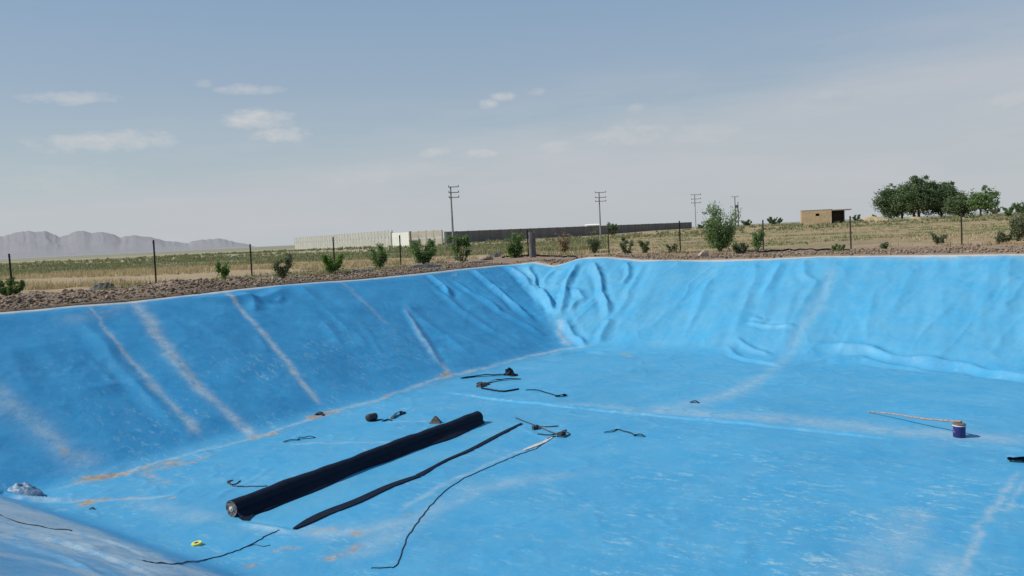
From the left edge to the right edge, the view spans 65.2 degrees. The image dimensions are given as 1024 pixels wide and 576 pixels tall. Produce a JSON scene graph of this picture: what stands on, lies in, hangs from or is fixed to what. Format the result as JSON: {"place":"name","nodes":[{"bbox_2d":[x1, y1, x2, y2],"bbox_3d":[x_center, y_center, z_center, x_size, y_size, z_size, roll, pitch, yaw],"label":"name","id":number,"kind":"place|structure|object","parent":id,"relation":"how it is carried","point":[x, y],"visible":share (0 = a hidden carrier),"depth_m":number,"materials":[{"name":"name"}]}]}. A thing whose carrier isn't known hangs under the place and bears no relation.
{"place":"outdoors","nodes":[
{"label":"outdoors","id":0,"kind":"place"},
{"bbox_2d":[0,231,253,258],"bbox_3d":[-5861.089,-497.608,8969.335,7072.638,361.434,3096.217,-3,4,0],"label":"hills","id":1,"kind":"structure","parent":0,"point":[23,244],"depth_m":8204.72,"materials":[{"name":"grey stone"}]},
{"bbox_2d":[0,212,1023,311],"bbox_3d":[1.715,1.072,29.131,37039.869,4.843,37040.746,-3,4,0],"label":"ground","id":2,"kind":"structure","parent":0,"point":[872,244],"depth_m":50.59,"materials":[{"name":"beige soil"}]},
{"bbox_2d":[8,254,11,278],"bbox_3d":[-20.104,-0.406,32.146,0.085,1.953,0.083,-3,4,-6],"label":"fence post","id":3,"kind":"object","parent":2,"relation":"on","point":[9,258],"visible":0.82,"depth_m":32.08,"materials":[{"name":"metal"}]},
{"bbox_2d":[0,276,25,295],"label":"shrub","id":4,"kind":"object","parent":2,"relation":"on","point":[11,289],"visible":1,"depth_m":31.90,"materials":[{"name":"green plant"}]},
{"bbox_2d":[89,282,115,289],"bbox_3d":[-18.069,-0.053,35.278,1.128,0.375,1.000,-3,4,0],"label":"rubble","id":5,"kind":"object","parent":2,"relation":"on","point":[96,287],"visible":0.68,"depth_m":35.10,"materials":[{"name":"grey stone"}]},
{"bbox_2d":[152,240,156,281],"bbox_3d":[-16.532,-1.016,37.049,0.103,2.413,0.091,-5,4,-29],"label":"fence post","id":6,"kind":"object","parent":2,"relation":"on","point":[153,242],"visible":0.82,"depth_m":37.00,"materials":[{"name":"metal"}]},
{"bbox_2d":[215,261,230,278],"bbox_3d":[-13.614,-0.806,37.757,0.702,0.995,0.788,-1,4,26],"label":"sapling","id":7,"kind":"object","parent":2,"relation":"on","point":[224,269],"visible":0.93,"depth_m":37.64,"materials":[{"name":"green plant"}]},
{"bbox_2d":[0,261,501,308],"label":"rubble","id":8,"kind":"object","parent":2,"relation":"on","point":[38,296],"visible":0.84,"depth_m":30.85,"materials":[{"name":"brown stone"}]},
{"bbox_2d":[249,244,252,275],"bbox_3d":[-13.468,-1.295,41.281,0.097,1.951,0.094,-6,5,-37],"label":"fence post","id":9,"kind":"object","parent":2,"relation":"on","point":[250,259],"visible":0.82,"depth_m":41.24,"materials":[{"name":"metal"}]},
{"bbox_2d":[84,258,452,290],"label":"weeds","id":10,"kind":"object","parent":2,"relation":"on","point":[292,274],"visible":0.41,"depth_m":40.62,"materials":[{"name":"green plant"}]},
{"bbox_2d":[272,251,294,278],"bbox_3d":[-10.937,-1.103,38.357,1.128,1.426,0.958,-6,5,-38],"label":"sapling","id":11,"kind":"object","parent":2,"relation":"on","point":[282,271],"visible":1,"depth_m":38.30,"materials":[{"name":"green plant"}]},
{"bbox_2d":[0,244,593,289],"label":"dry grass","id":12,"kind":"structure","parent":2,"relation":"on","point":[191,269],"depth_m":54.93,"materials":[{"name":"plant"}]},
{"bbox_2d":[0,238,609,276],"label":"scrub","id":13,"kind":"object","parent":2,"relation":"on","point":[306,256],"visible":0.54,"depth_m":86.86,"materials":[{"name":"green plant"}]},
{"bbox_2d":[318,252,344,273],"bbox_3d":[-9.182,-1.233,40.495,1.349,1.146,1.222,-5,4,-31],"label":"sapling","id":14,"kind":"object","parent":2,"relation":"on","point":[336,263],"visible":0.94,"depth_m":40.30,"materials":[{"name":"green plant"}]},
{"bbox_2d":[332,237,334,260],"bbox_3d":[-10.185,-1.839,45.791,0.095,2.183,0.087,-3,4,-10],"label":"fence post","id":15,"kind":"object","parent":2,"relation":"on","point":[333,249],"visible":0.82,"depth_m":45.74,"materials":[{"name":"metal"}]},
{"bbox_2d":[294,230,392,248],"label":"panel wall","id":16,"kind":"structure","parent":2,"relation":"on","point":[344,241],"depth_m":228.10,"materials":[{"name":"concrete"}]},
{"bbox_2d":[346,270,372,272],"bbox_3d":[-7.708,-0.831,40.550,1.622,0.201,1.000,-3,4,0],"label":"rubble","id":17,"kind":"object","parent":2,"relation":"on","point":[354,271],"visible":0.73,"depth_m":40.30,"materials":[{"name":"grey stone"}]},
{"bbox_2d":[368,242,387,267],"bbox_3d":[-7.551,-1.834,45.372,1.200,1.613,1.255,0,5,37],"label":"sapling","id":18,"kind":"object","parent":2,"relation":"on","point":[380,254],"visible":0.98,"depth_m":45.28,"materials":[{"name":"green plant"}]},
{"bbox_2d":[390,231,410,246],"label":"sheet gate","id":19,"kind":"structure","parent":2,"relation":"on","point":[405,237],"depth_m":187.27,"materials":[{"name":"white metal"}]},
{"bbox_2d":[399,235,401,264],"bbox_3d":[-7.006,-2.234,50.167,0.100,2.153,0.092,-4,4,-18],"label":"fence post","id":20,"kind":"object","parent":2,"relation":"on","point":[400,249],"visible":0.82,"depth_m":50.13,"materials":[{"name":"metal"}]},
{"bbox_2d":[408,238,436,263],"bbox_3d":[-5.416,-2.235,48.853,1.913,1.746,1.390,-3,4,0],"label":"shrub","id":21,"kind":"object","parent":2,"relation":"on","point":[423,257],"visible":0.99,"depth_m":48.69,"materials":[{"name":"green plant"}]},
{"bbox_2d":[410,263,441,267],"bbox_3d":[-4.558,-1.198,43.346,1.994,0.293,1.000,-3,4,0],"label":"rubble","id":22,"kind":"object","parent":2,"relation":"on","point":[425,265],"visible":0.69,"depth_m":43.07,"materials":[{"name":"grey stone"}]},
{"bbox_2d":[411,230,442,245],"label":"panel wall","id":23,"kind":"structure","parent":2,"relation":"on","point":[426,234],"depth_m":183.75,"materials":[{"name":"beige concrete"}]},
{"bbox_2d":[448,185,458,243],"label":"utility pole","id":24,"kind":"object","parent":2,"relation":"on","point":[450,196],"visible":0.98,"depth_m":130.27,"materials":[{"name":"concrete"}]},
{"bbox_2d":[445,233,472,261],"bbox_3d":[-3.253,-2.482,49.673,1.785,1.936,1.573,-5,4,-29],"label":"shrub","id":25,"kind":"object","parent":2,"relation":"on","point":[460,241],"visible":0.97,"depth_m":49.52,"materials":[{"name":"green plant"}]},
{"bbox_2d":[479,255,492,259],"bbox_3d":[-1.669,-1.952,51.802,0.941,0.321,0.610,-3,4,0],"label":"rock","id":26,"kind":"object","parent":2,"relation":"on","point":[487,257],"visible":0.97,"depth_m":51.65,"materials":[{"name":"beige stone"}]},
{"bbox_2d":[490,253,504,256],"bbox_3d":[-1.072,-2.433,59.221,1.304,0.365,1.000,-3,4,0],"label":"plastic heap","id":27,"kind":"object","parent":2,"relation":"on","point":[496,255],"visible":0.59,"depth_m":58.90,"materials":[{"name":"grey plastic"}]},
{"bbox_2d":[0,254,1023,575],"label":"pond liner","id":28,"kind":"object","parent":2,"relation":"on","point":[146,428],"visible":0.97,"depth_m":20.94,"materials":[{"name":"blue plastic"}]},
{"bbox_2d":[7,482,43,495],"bbox_3d":[-10.335,4.248,16.920,0.840,0.268,0.440,-2,4,7],"label":"crumpled sheet","id":29,"kind":"object","parent":28,"relation":"on","point":[26,488],"visible":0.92,"depth_m":16.83,"materials":[{"name":"white plastic"}]},
{"bbox_2d":[0,514,71,530],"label":"wire","id":30,"kind":"object","parent":28,"relation":"on","point":[35,525],"visible":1,"depth_m":12.15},
{"bbox_2d":[191,540,201,545],"bbox_3d":[-5.441,4.412,13.802,0.173,0.057,0.172,-3,4,0],"label":"tape roll","id":31,"kind":"object","parent":28,"relation":"on","point":[197,543],"visible":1,"depth_m":13.77,"materials":[{"name":"yellow plastic"}]},
{"bbox_2d":[142,530,277,563],"bbox_3d":[-4.804,4.061,12.731,0.465,0.889,3.443,-2,4,13],"label":"wire","id":32,"kind":"object","parent":28,"relation":"on","point":[211,557],"visible":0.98,"depth_m":13.11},
{"bbox_2d":[227,480,266,486],"bbox_3d":[-5.777,4.242,17.244,1.114,0.042,0.332,0,5,32],"label":"wire","id":33,"kind":"object","parent":28,"relation":"on","point":[228,482],"visible":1,"depth_m":17.16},
{"bbox_2d":[283,436,313,441],"bbox_3d":[-5.566,3.931,20.913,0.835,0.084,0.167,-4,4,-24],"label":"plastic scrap","id":34,"kind":"object","parent":28,"relation":"on","point":[298,438],"visible":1,"depth_m":20.89,"materials":[{"name":"black plastic"}]},
{"bbox_2d":[226,411,484,519],"bbox_3d":[-3.046,3.871,18.520,0.670,0.358,8.107,0,5,33],"label":"sheet roll","id":35,"kind":"object","parent":28,"relation":"on","point":[249,505],"visible":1,"depth_m":17.45,"materials":[{"name":"black plastic"}]},
{"bbox_2d":[293,475,420,529],"bbox_3d":[-3.006,4.185,15.853,0.286,0.037,3.482,0,5,35],"label":"plastic strip","id":36,"kind":"object","parent":28,"relation":"on","point":[335,509],"visible":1,"depth_m":15.59,"materials":[{"name":"black plastic"}]},
{"bbox_2d":[365,413,383,421],"bbox_3d":[-3.925,3.676,22.796,0.447,0.205,0.330,-6,5,-42],"label":"rolled offcut","id":37,"kind":"object","parent":28,"relation":"on","point":[371,417],"visible":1,"depth_m":22.73,"materials":[{"name":"black plastic"}]},
{"bbox_2d":[381,411,405,421],"bbox_3d":[-3.368,3.681,23.116,0.287,0.118,1.141,-1,4,20],"label":"plastic scrap","id":38,"kind":"object","parent":28,"relation":"on","point":[400,413],"visible":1,"depth_m":23.24,"materials":[{"name":"black plastic"}]},
{"bbox_2d":[429,416,441,423],"bbox_3d":[-2.123,3.633,22.130,0.332,0.196,0.221,-2,4,5],"label":"folded cardboard","id":39,"kind":"object","parent":28,"relation":"on","point":[435,420],"visible":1,"depth_m":22.07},
{"bbox_2d":[371,443,543,568],"bbox_3d":[-0.883,4.069,16.237,0.865,0.045,7.967,-1,4,21],"label":"wire","id":40,"kind":"object","parent":28,"relation":"on","point":[439,496],"visible":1,"depth_m":15.66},
{"bbox_2d":[416,423,522,475],"bbox_3d":[-0.879,3.845,19.420,0.185,0.042,4.845,-1,4,28],"label":"plastic strip","id":41,"kind":"object","parent":28,"relation":"on","point":[424,472],"visible":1,"depth_m":19.09,"materials":[{"name":"black plastic"}]},
{"bbox_2d":[462,367,517,377],"bbox_3d":[-0.838,3.086,29.125,2.092,0.282,0.662,-3,4,-2],"label":"plastic scrap","id":42,"kind":"object","parent":28,"relation":"on","point":[509,371],"visible":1,"depth_m":29.13,"materials":[{"name":"black plastic"}]},
{"bbox_2d":[476,378,520,386],"bbox_3d":[-0.553,3.218,27.858,1.888,0.182,0.544,-6,5,-40],"label":"plastic scrap","id":43,"kind":"object","parent":28,"relation":"on","point":[481,384],"visible":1,"depth_m":27.45,"materials":[{"name":"grey plastic"}]},
{"bbox_2d":[481,387,518,391],"bbox_3d":[-0.472,3.364,26.444,1.349,0.059,0.463,-1,4,20],"label":"cord","id":44,"kind":"object","parent":28,"relation":"on","point":[500,390],"visible":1,"depth_m":26.31,"materials":[{"name":"plastic"}]},
{"bbox_2d":[523,437,552,449],"bbox_3d":[0.679,3.781,19.462,0.143,0.030,1.278,0,5,35],"label":"paper strip","id":45,"kind":"object","parent":28,"relation":"on","point":[537,444],"visible":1,"depth_m":19.35,"materials":[{"name":"white paper"}]},
{"bbox_2d":[516,417,569,438],"bbox_3d":[0.840,3.626,21.119,0.826,0.114,2.552,-4,4,-16],"label":"wire bundle","id":46,"kind":"object","parent":28,"relation":"on","point":[558,434],"visible":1,"depth_m":20.47,"materials":[{"name":"black plastic"}]},
{"bbox_2d":[527,389,566,396],"bbox_3d":[1.080,3.318,25.588,0.385,0.108,1.802,-5,5,-33],"label":"plastic scrap","id":47,"kind":"object","parent":28,"relation":"on","point":[550,393],"visible":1,"depth_m":25.27,"materials":[{"name":"black plastic"}]},
{"bbox_2d":[605,429,645,436],"bbox_3d":[2.806,3.614,19.927,0.472,0.085,1.045,-5,5,-36],"label":"plastic scrap","id":48,"kind":"object","parent":28,"relation":"on","point":[627,431],"visible":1,"depth_m":19.94,"materials":[{"name":"black plastic"}]},
{"bbox_2d":[869,411,961,422],"bbox_3d":[9.844,3.157,19.699,0.057,0.404,2.944,-4,4,-17],"label":"wooden stick","id":49,"kind":"object","parent":28,"relation":"on","point":[958,421],"visible":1,"depth_m":19.31,"materials":[{"name":"brown wood"}]},
{"bbox_2d":[952,422,965,437],"bbox_3d":[10.213,3.247,18.293,0.306,0.310,0.284,-3,4,0],"label":"paint bucket","id":50,"kind":"object","parent":28,"relation":"on","point":[959,430],"visible":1,"depth_m":18.19,"materials":[{"name":"blue plastic"}]},
{"bbox_2d":[1007,456,1023,460],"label":"plastic sheet scrap","id":51,"kind":"object","parent":28,"relation":"on","point":[1011,458],"visible":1,"depth_m":16.32,"materials":[{"name":"black plastic"}]},
{"bbox_2d":[0,212,1023,267],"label":"scrub","id":52,"kind":"object","parent":2,"relation":"on","point":[579,238],"visible":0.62,"depth_m":148.99,"materials":[{"name":"plant"}]},
{"bbox_2d":[504,230,524,257],"bbox_3d":[0.095,-2.879,52.682,1.657,1.893,1.495,-4,4,-24],"label":"shrub","id":53,"kind":"object","parent":2,"relation":"on","point":[515,248],"visible":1,"depth_m":52.51,"materials":[{"name":"green plant"}]},
{"bbox_2d":[528,230,535,257],"bbox_3d":[1.292,-2.763,50.956,0.434,1.850,0.254,-3,4,0],"label":"plant guard","id":54,"kind":"object","parent":2,"relation":"on","point":[532,245],"visible":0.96,"depth_m":50.87,"materials":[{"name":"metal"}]},
{"bbox_2d":[502,254,577,258],"bbox_3d":[1.530,-1.950,50.793,2.668,0.225,9.598,-4,4,-16],"label":"irrigation hose","id":55,"kind":"object","parent":2,"relation":"on","point":[548,256],"visible":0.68,"depth_m":51.42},
{"bbox_2d":[555,231,571,252],"bbox_3d":[3.745,-3.247,57.703,1.246,1.750,1.432,-3,4,0],"label":"sapling","id":56,"kind":"object","parent":2,"relation":"on","point":[564,246],"visible":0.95,"depth_m":57.55,"materials":[{"name":"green plant"}]},
{"bbox_2d":[444,222,691,242],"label":"block wall","id":57,"kind":"structure","parent":2,"relation":"on","point":[483,235],"depth_m":257.02,"materials":[{"name":"grey concrete"}]},
{"bbox_2d":[586,228,600,252],"bbox_3d":[5.697,-3.286,55.977,1.214,1.883,1.254,-3,4,0],"label":"sapling","id":58,"kind":"object","parent":2,"relation":"on","point":[594,244],"visible":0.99,"depth_m":55.86,"materials":[{"name":"green plant"}]},
{"bbox_2d":[595,191,605,234],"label":"utility pole","id":59,"kind":"object","parent":2,"relation":"on","point":[599,197],"visible":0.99,"depth_m":174.10,"materials":[{"name":"concrete"}]},
{"bbox_2d":[607,228,609,253],"bbox_3d":[6.164,-2.841,51.087,0.099,1.979,0.091,0,5,34],"label":"fence post","id":60,"kind":"object","parent":2,"relation":"on","point":[608,240],"visible":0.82,"depth_m":51.05,"materials":[{"name":"metal"}]},
{"bbox_2d":[606,222,617,234],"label":"shrub","id":61,"kind":"object","parent":2,"relation":"on","point":[613,227],"visible":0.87,"depth_m":238.68,"materials":[{"name":"green plant"}]},
{"bbox_2d":[618,236,633,253],"bbox_3d":[7.368,-2.768,51.619,0.943,1.224,1.041,1,5,44],"label":"shrub","id":62,"kind":"object","parent":2,"relation":"on","point":[623,246],"visible":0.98,"depth_m":51.53,"materials":[{"name":"green plant"}]},
{"bbox_2d":[638,240,649,252],"bbox_3d":[8.483,-2.649,51.386,0.721,0.920,0.722,1,5,41],"label":"shrub","id":63,"kind":"object","parent":2,"relation":"on","point":[645,248],"visible":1,"depth_m":51.29,"materials":[{"name":"green plant"}]},
{"bbox_2d":[666,243,677,251],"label":"shrub","id":64,"kind":"object","parent":2,"relation":"on","point":[674,246],"visible":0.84,"depth_m":47.68,"materials":[{"name":"green plant"}]},
{"bbox_2d":[679,221,680,250],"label":"fence post","id":65,"kind":"object","parent":2,"relation":"on","point":[679,236],"visible":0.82,"depth_m":48.18,"materials":[{"name":"metal"}]},
{"bbox_2d":[691,193,700,229],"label":"utility pole","id":66,"kind":"object","parent":2,"relation":"on","point":[695,208],"visible":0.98,"depth_m":209.14,"materials":[{"name":"concrete"}]},
{"bbox_2d":[698,250,708,255],"bbox_3d":[9.923,-1.786,41.475,0.551,0.341,0.309,-3,4,0],"label":"rock","id":67,"kind":"object","parent":2,"relation":"on","point":[703,253],"visible":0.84,"depth_m":41.35,"materials":[{"name":"beige stone"}]},
{"bbox_2d":[699,201,740,250],"bbox_3d":[12.014,-3.556,46.423,2.438,3.136,2.498,-3,4,0],"label":"tree","id":68,"kind":"object","parent":2,"relation":"on","point":[719,238],"visible":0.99,"depth_m":46.12,"materials":[{"name":"green plant"}]},
{"bbox_2d":[734,196,738,226],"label":"utility pole","id":69,"kind":"object","parent":2,"relation":"on","point":[736,206],"visible":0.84,"depth_m":239.08,"materials":[{"name":"concrete"}]},
{"bbox_2d":[732,242,748,253],"bbox_3d":[11.768,-2.081,41.513,0.941,0.688,0.981,-3,4,0],"label":"shrub","id":70,"kind":"object","parent":2,"relation":"on","point":[742,248],"visible":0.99,"depth_m":41.25,"materials":[{"name":"green plant"}]},
{"bbox_2d":[741,219,751,225],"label":"shrub","id":71,"kind":"object","parent":2,"relation":"on","point":[745,223],"visible":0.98,"depth_m":298.49,"materials":[{"name":"green plant"}]},
{"bbox_2d":[750,228,766,250],"bbox_3d":[13.239,-2.552,42.981,0.872,1.334,0.857,-3,4,0],"label":"sapling","id":72,"kind":"object","parent":2,"relation":"on","point":[757,238],"visible":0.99,"depth_m":42.90,"materials":[{"name":"green plant"}]},
{"bbox_2d":[762,220,763,249],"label":"fence post","id":73,"kind":"object","parent":2,"relation":"on","point":[763,231],"visible":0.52,"depth_m":45.23,"materials":[{"name":"metal"}]},
{"bbox_2d":[508,215,1023,255],"bbox_3d":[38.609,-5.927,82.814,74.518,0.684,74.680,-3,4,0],"label":"dry grass","id":74,"kind":"structure","parent":2,"relation":"on","point":[917,237],"depth_m":70.90,"materials":[{"name":"plant"}]},
{"bbox_2d":[767,217,782,224],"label":"shrub","id":75,"kind":"object","parent":2,"relation":"on","point":[773,221],"visible":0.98,"depth_m":298.30,"materials":[{"name":"green plant"}]},
{"bbox_2d":[747,248,849,252],"bbox_3d":[15.380,-1.988,41.536,5.291,0.172,3.053,1,5,42],"label":"irrigation hose","id":76,"kind":"object","parent":2,"relation":"on","point":[796,249],"visible":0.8,"depth_m":42.15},
{"bbox_2d":[601,240,1023,256],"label":"weeds","id":77,"kind":"object","parent":2,"relation":"on","point":[683,251],"visible":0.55,"depth_m":42.27,"materials":[{"name":"green plant"}]},
{"bbox_2d":[800,209,851,224],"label":"mud brick hut","id":78,"kind":"object","parent":2,"relation":"on","point":[811,217],"visible":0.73,"depth_m":168.52,"materials":[{"name":"beige brick"}]},
{"bbox_2d":[832,210,842,222],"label":"doorway","id":79,"kind":"structure","parent":78,"relation":"in","point":[837,215],"depth_m":168.54,"materials":[{"name":"black"}]},
{"bbox_2d":[831,243,845,250],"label":"shrub","id":80,"kind":"object","parent":2,"relation":"on","point":[839,247],"visible":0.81,"depth_m":37.47,"materials":[{"name":"green plant"}]},
{"bbox_2d":[849,216,851,248],"bbox_3d":[17.990,-2.798,42.500,0.103,2.049,0.089,1,5,43],"label":"fence post","id":81,"kind":"object","parent":2,"relation":"on","point":[850,232],"visible":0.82,"depth_m":42.49,"materials":[{"name":"metal"}]},
{"bbox_2d":[852,214,859,220],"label":"shrub","id":82,"kind":"object","parent":2,"relation":"on","point":[855,218],"visible":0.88,"depth_m":258.85,"materials":[{"name":"green plant"}]},
{"bbox_2d":[857,216,895,221],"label":"sand pile","id":83,"kind":"object","parent":2,"relation":"on","point":[875,218],"visible":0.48,"depth_m":168.71,"materials":[{"name":"beige sand"}]},
{"bbox_2d":[880,242,888,248],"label":"shrub","id":84,"kind":"object","parent":2,"relation":"on","point":[884,245],"visible":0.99,"depth_m":38.19,"materials":[{"name":"green plant"}]},
{"bbox_2d":[870,183,904,218],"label":"broadleaf tree","id":85,"kind":"object","parent":2,"relation":"on","point":[884,200],"visible":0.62,"depth_m":203.13,"materials":[{"name":"green plant"}]},
{"bbox_2d":[888,174,940,216],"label":"broadleaf tree","id":86,"kind":"object","parent":2,"relation":"on","point":[913,201],"visible":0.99,"depth_m":197.15,"materials":[{"name":"green plant"}]},
{"bbox_2d":[930,231,948,243],"bbox_3d":[23.100,-2.716,43.213,0.763,0.766,0.799,-6,5,-40],"label":"shrub","id":87,"kind":"object","parent":2,"relation":"on","point":[936,239],"visible":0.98,"depth_m":43.16,"materials":[{"name":"green plant"}]},
{"bbox_2d":[920,180,968,216],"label":"broadleaf tree","id":88,"kind":"object","parent":2,"relation":"on","point":[946,190],"visible":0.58,"depth_m":196.75,"materials":[{"name":"green plant"}]},
{"bbox_2d":[940,193,977,216],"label":"broadleaf tree","id":89,"kind":"object","parent":2,"relation":"on","point":[956,205],"visible":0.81,"depth_m":188.45,"materials":[{"name":"green plant"}]},
{"bbox_2d":[960,213,962,244],"bbox_3d":[22.180,-2.774,39.457,0.098,1.864,0.089,0,5,35],"label":"fence post","id":90,"kind":"object","parent":2,"relation":"on","point":[961,214],"visible":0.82,"depth_m":39.45,"materials":[{"name":"metal"}]},
{"bbox_2d":[964,185,1001,215],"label":"broadleaf tree","id":91,"kind":"object","parent":2,"relation":"on","point":[980,202],"visible":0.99,"depth_m":183.51,"materials":[{"name":"green plant"}]},
{"bbox_2d":[990,208,999,213],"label":"shrub","id":92,"kind":"object","parent":2,"relation":"on","point":[996,210],"visible":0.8,"depth_m":328.51,"materials":[{"name":"green plant"}]},
{"bbox_2d":[993,231,1014,242],"bbox_3d":[25.181,-2.601,41.044,0.998,0.674,1.122,-3,4,0],"label":"shrub","id":93,"kind":"object","parent":2,"relation":"on","point":[1001,236],"visible":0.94,"depth_m":40.81,"materials":[{"name":"green plant"}]},
{"bbox_2d":[1002,206,1015,216],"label":"shrub","id":94,"kind":"object","parent":2,"relation":"on","point":[1009,212],"visible":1,"depth_m":149.17,"materials":[{"name":"green plant"}]},
{"bbox_2d":[1007,213,1023,240],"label":"sapling","id":95,"kind":"object","parent":2,"relation":"on","point":[1016,227],"visible":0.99,"depth_m":40.17,"materials":[{"name":"green plant"}]},
{"bbox_2d":[1012,200,1023,213],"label":"shrub","id":96,"kind":"object","parent":2,"relation":"on","point":[1019,208],"visible":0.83,"depth_m":169.81,"materials":[{"name":"green plant"}]},
{"bbox_2d":[0,0,1023,246],"label":"sky","id":97,"kind":"structure","parent":0,"point":[257,123],"materials":[{"name":"blue"}]},
{"bbox_2d":[512,243,1023,263],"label":"gravel","id":98,"kind":"structure","parent":0,"point":[864,251],"depth_m":37.18,"materials":[{"name":"brown gravel"}]}
]}

